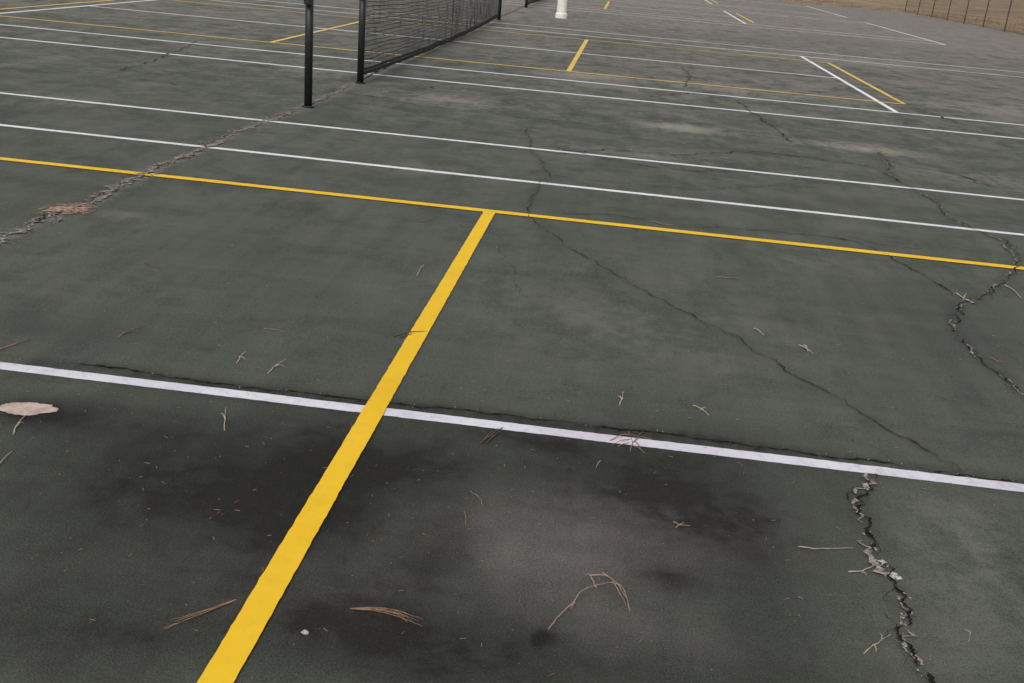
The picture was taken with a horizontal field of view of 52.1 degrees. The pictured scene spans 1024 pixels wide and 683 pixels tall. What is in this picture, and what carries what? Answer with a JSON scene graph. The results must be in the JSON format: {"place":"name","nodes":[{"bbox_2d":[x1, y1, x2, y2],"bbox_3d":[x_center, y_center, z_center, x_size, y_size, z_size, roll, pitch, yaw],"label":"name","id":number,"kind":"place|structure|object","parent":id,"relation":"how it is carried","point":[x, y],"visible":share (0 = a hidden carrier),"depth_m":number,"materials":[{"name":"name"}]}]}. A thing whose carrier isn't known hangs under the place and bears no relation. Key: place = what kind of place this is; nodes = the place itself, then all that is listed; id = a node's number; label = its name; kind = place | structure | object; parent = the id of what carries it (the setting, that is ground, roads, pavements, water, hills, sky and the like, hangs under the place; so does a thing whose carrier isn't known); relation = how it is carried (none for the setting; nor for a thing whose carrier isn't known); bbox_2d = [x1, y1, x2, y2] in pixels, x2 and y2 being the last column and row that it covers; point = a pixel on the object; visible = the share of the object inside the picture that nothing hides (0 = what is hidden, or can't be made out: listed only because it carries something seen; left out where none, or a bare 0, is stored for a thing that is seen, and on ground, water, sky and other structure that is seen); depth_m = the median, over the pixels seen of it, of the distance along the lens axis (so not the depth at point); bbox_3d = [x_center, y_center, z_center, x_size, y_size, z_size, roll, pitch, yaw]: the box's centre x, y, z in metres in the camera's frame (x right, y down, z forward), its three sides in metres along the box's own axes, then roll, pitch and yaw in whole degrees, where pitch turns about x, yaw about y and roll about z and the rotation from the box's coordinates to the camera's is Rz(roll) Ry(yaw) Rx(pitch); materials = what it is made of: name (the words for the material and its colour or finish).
{"place":"outdoors","nodes":[
{"label":"outdoors","id":0,"kind":"place"},
{"bbox_2d":[7,87,1013,676],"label":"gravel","id":1,"kind":"structure","parent":0,"point":[611,425],"depth_m":3.69,"materials":[{"name":"grey gravel"}]},
{"bbox_2d":[0,0,1023,682],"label":"court surface","id":2,"kind":"object","parent":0,"point":[536,150],"visible":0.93,"depth_m":4.38,"materials":[{"name":"grey paint"}]},
{"bbox_2d":[0,338,32,348],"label":"dry twig","id":3,"kind":"object","parent":2,"relation":"on","point":[15,343],"visible":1,"depth_m":3.93,"materials":[{"name":"brown wood"}]},
{"bbox_2d":[13,415,25,434],"bbox_3d":[-1.568,0.262,3.339,0.016,0.013,0.140,3,21,-7],"label":"dry twig","id":4,"kind":"object","parent":2,"relation":"on","point":[19,422],"visible":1,"depth_m":3.33,"materials":[{"name":"beige wood"}]},
{"bbox_2d":[36,202,96,214],"bbox_3d":[-2.431,-0.729,5.740,0.283,0.014,0.320,7,21,4],"label":"pine needle clump","id":5,"kind":"object","parent":2,"relation":"on","point":[74,208],"visible":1,"depth_m":5.73,"materials":[{"name":"brown plant"}]},
{"bbox_2d":[118,324,147,337],"bbox_3d":[-1.508,-0.045,4.170,0.022,0.012,0.177,14,22,21],"label":"dry twig","id":6,"kind":"object","parent":2,"relation":"on","point":[130,331],"visible":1,"depth_m":4.16,"materials":[{"name":"brown wood"}]},
{"bbox_2d":[163,599,235,628],"bbox_3d":[-0.745,0.650,2.506,0.191,0.011,0.030,-11,26,-36],"label":"pine needle bundle","id":7,"kind":"object","parent":2,"relation":"on","point":[220,605],"visible":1,"depth_m":2.50,"materials":[{"name":"plant"}]},
{"bbox_2d":[221,408,225,430],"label":"dry twig","id":8,"kind":"object","parent":2,"relation":"on","point":[224,418],"visible":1,"depth_m":3.50,"materials":[{"name":"beige wood"}]},
{"bbox_2d":[267,359,285,373],"bbox_3d":[-0.880,0.092,3.954,0.033,0.012,0.153,11,21,17],"label":"dry twig","id":9,"kind":"object","parent":2,"relation":"on","point":[277,364],"visible":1,"depth_m":3.95,"materials":[{"name":"beige wood"}]},
{"bbox_2d":[301,630,308,634],"bbox_3d":[-0.489,0.687,2.475,0.019,0.010,0.016,7,21,4],"label":"pebble","id":10,"kind":"object","parent":2,"relation":"on","point":[305,632],"visible":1,"depth_m":2.47,"materials":[{"name":"stone"}]},
{"bbox_2d":[302,0,313,107],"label":"net post","id":11,"kind":"object","parent":2,"relation":"on","point":[309,25],"visible":0.94,"depth_m":9.60,"materials":[{"name":"black metal"}]},
{"bbox_2d":[355,0,366,83],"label":"net post","id":12,"kind":"object","parent":2,"relation":"on","point":[361,41],"visible":0.91,"depth_m":11.47,"materials":[{"name":"black metal"}]},
{"bbox_2d":[364,0,499,73],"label":"tennis net","id":13,"kind":"object","parent":12,"relation":"attached to","point":[397,41],"visible":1,"depth_m":14.64,"materials":[{"name":"black fabric"}]},
{"bbox_2d":[350,607,422,626],"bbox_3d":[-0.304,0.665,2.570,0.192,0.010,0.033,10,21,13],"label":"pine needle bundle","id":14,"kind":"object","parent":2,"relation":"on","point":[372,609],"visible":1,"depth_m":2.57,"materials":[{"name":"plant"}]},
{"bbox_2d":[393,331,431,337],"bbox_3d":[-0.416,-0.034,4.400,0.183,0.012,0.027,-11,26,-36],"label":"dry twig","id":15,"kind":"object","parent":2,"relation":"on","point":[408,334],"visible":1,"depth_m":4.38,"materials":[{"name":"brown plant"}]},
{"bbox_2d":[479,427,502,443],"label":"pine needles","id":16,"kind":"object","parent":2,"relation":"on","point":[485,438],"visible":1,"depth_m":3.53,"materials":[{"name":"plant"}]},
{"bbox_2d":[496,0,501,19],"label":"net post","id":17,"kind":"object","parent":2,"relation":"on","point":[499,17],"visible":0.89,"depth_m":23.50,"materials":[{"name":"black metal"}]},
{"bbox_2d":[0,115,1020,681],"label":"leaf litter","id":18,"kind":"object","parent":2,"relation":"on","point":[462,427],"visible":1,"depth_m":3.48,"materials":[{"name":"brown plant"}]},
{"bbox_2d":[555,0,567,18],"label":"light pole","id":19,"kind":"object","parent":2,"relation":"on","point":[561,12],"visible":0.96,"depth_m":26.18,"materials":[{"name":"metal"}]},
{"bbox_2d":[548,572,629,629],"bbox_3d":[0.169,0.656,2.692,0.263,0.020,0.181,-5,23,-25],"label":"forked twig","id":20,"kind":"object","parent":2,"relation":"on","point":[603,574],"visible":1,"depth_m":2.73,"materials":[{"name":"brown wood"}]},
{"bbox_2d":[610,432,651,452],"bbox_3d":[0.410,0.338,3.608,0.147,0.011,0.176,7,21,4],"label":"pine needle bundle","id":21,"kind":"object","parent":2,"relation":"on","point":[631,439],"visible":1,"depth_m":3.60,"materials":[{"name":"beige plant"}]},
{"bbox_2d":[798,546,852,548],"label":"dry twig","id":22,"kind":"object","parent":2,"relation":"on","point":[820,548],"visible":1,"depth_m":3.03,"materials":[{"name":"beige wood"}]},
{"bbox_2d":[848,561,879,573],"bbox_3d":[1.009,0.639,2.951,0.139,0.010,0.038,-8,24,-31],"label":"dry twig","id":23,"kind":"object","parent":2,"relation":"on","point":[863,569],"visible":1,"depth_m":2.93,"materials":[{"name":"beige wood"}]},
{"bbox_2d":[863,633,890,653],"bbox_3d":[0.915,0.755,2.624,0.023,0.008,0.130,20,25,35],"label":"dry twig","id":24,"kind":"object","parent":2,"relation":"on","point":[876,643],"visible":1,"depth_m":2.61,"materials":[{"name":"wood"}]},
{"bbox_2d":[884,572,901,579],"bbox_3d":[1.063,0.657,2.925,0.036,0.017,0.042,-7,24,-29],"label":"pebble","id":25,"kind":"object","parent":2,"relation":"on","point":[893,575],"visible":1,"depth_m":2.92,"materials":[{"name":"stone"}]},
{"bbox_2d":[904,0,1023,33],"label":"chain link fence","id":26,"kind":"object","parent":2,"relation":"on","point":[919,7],"visible":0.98,"depth_m":47.42,"materials":[{"name":"brown metal"}]},
{"bbox_2d":[956,292,971,301],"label":"dry twig","id":27,"kind":"object","parent":2,"relation":"on","point":[963,297],"visible":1,"depth_m":5.60,"materials":[{"name":"beige wood"}]},
{"bbox_2d":[777,0,1023,34],"bbox_3d":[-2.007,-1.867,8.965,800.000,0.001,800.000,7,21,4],"label":"grass field","id":28,"kind":"structure","parent":0,"point":[898,4],"depth_m":77.08,"materials":[{"name":"brown plant"}]},
{"bbox_3d":[0.439,-9.911,29.324,0.112,1.120,0.141,7,21,4],"label":"net post","id":29,"kind":"object","parent":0,"visible":0},
{"bbox_2d":[528,0,540,3],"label":"tennis net","id":30,"kind":"object","parent":29,"relation":"attached to","point":[531,1],"visible":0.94,"depth_m":31.13,"materials":[{"name":"black fabric"}]}
]}

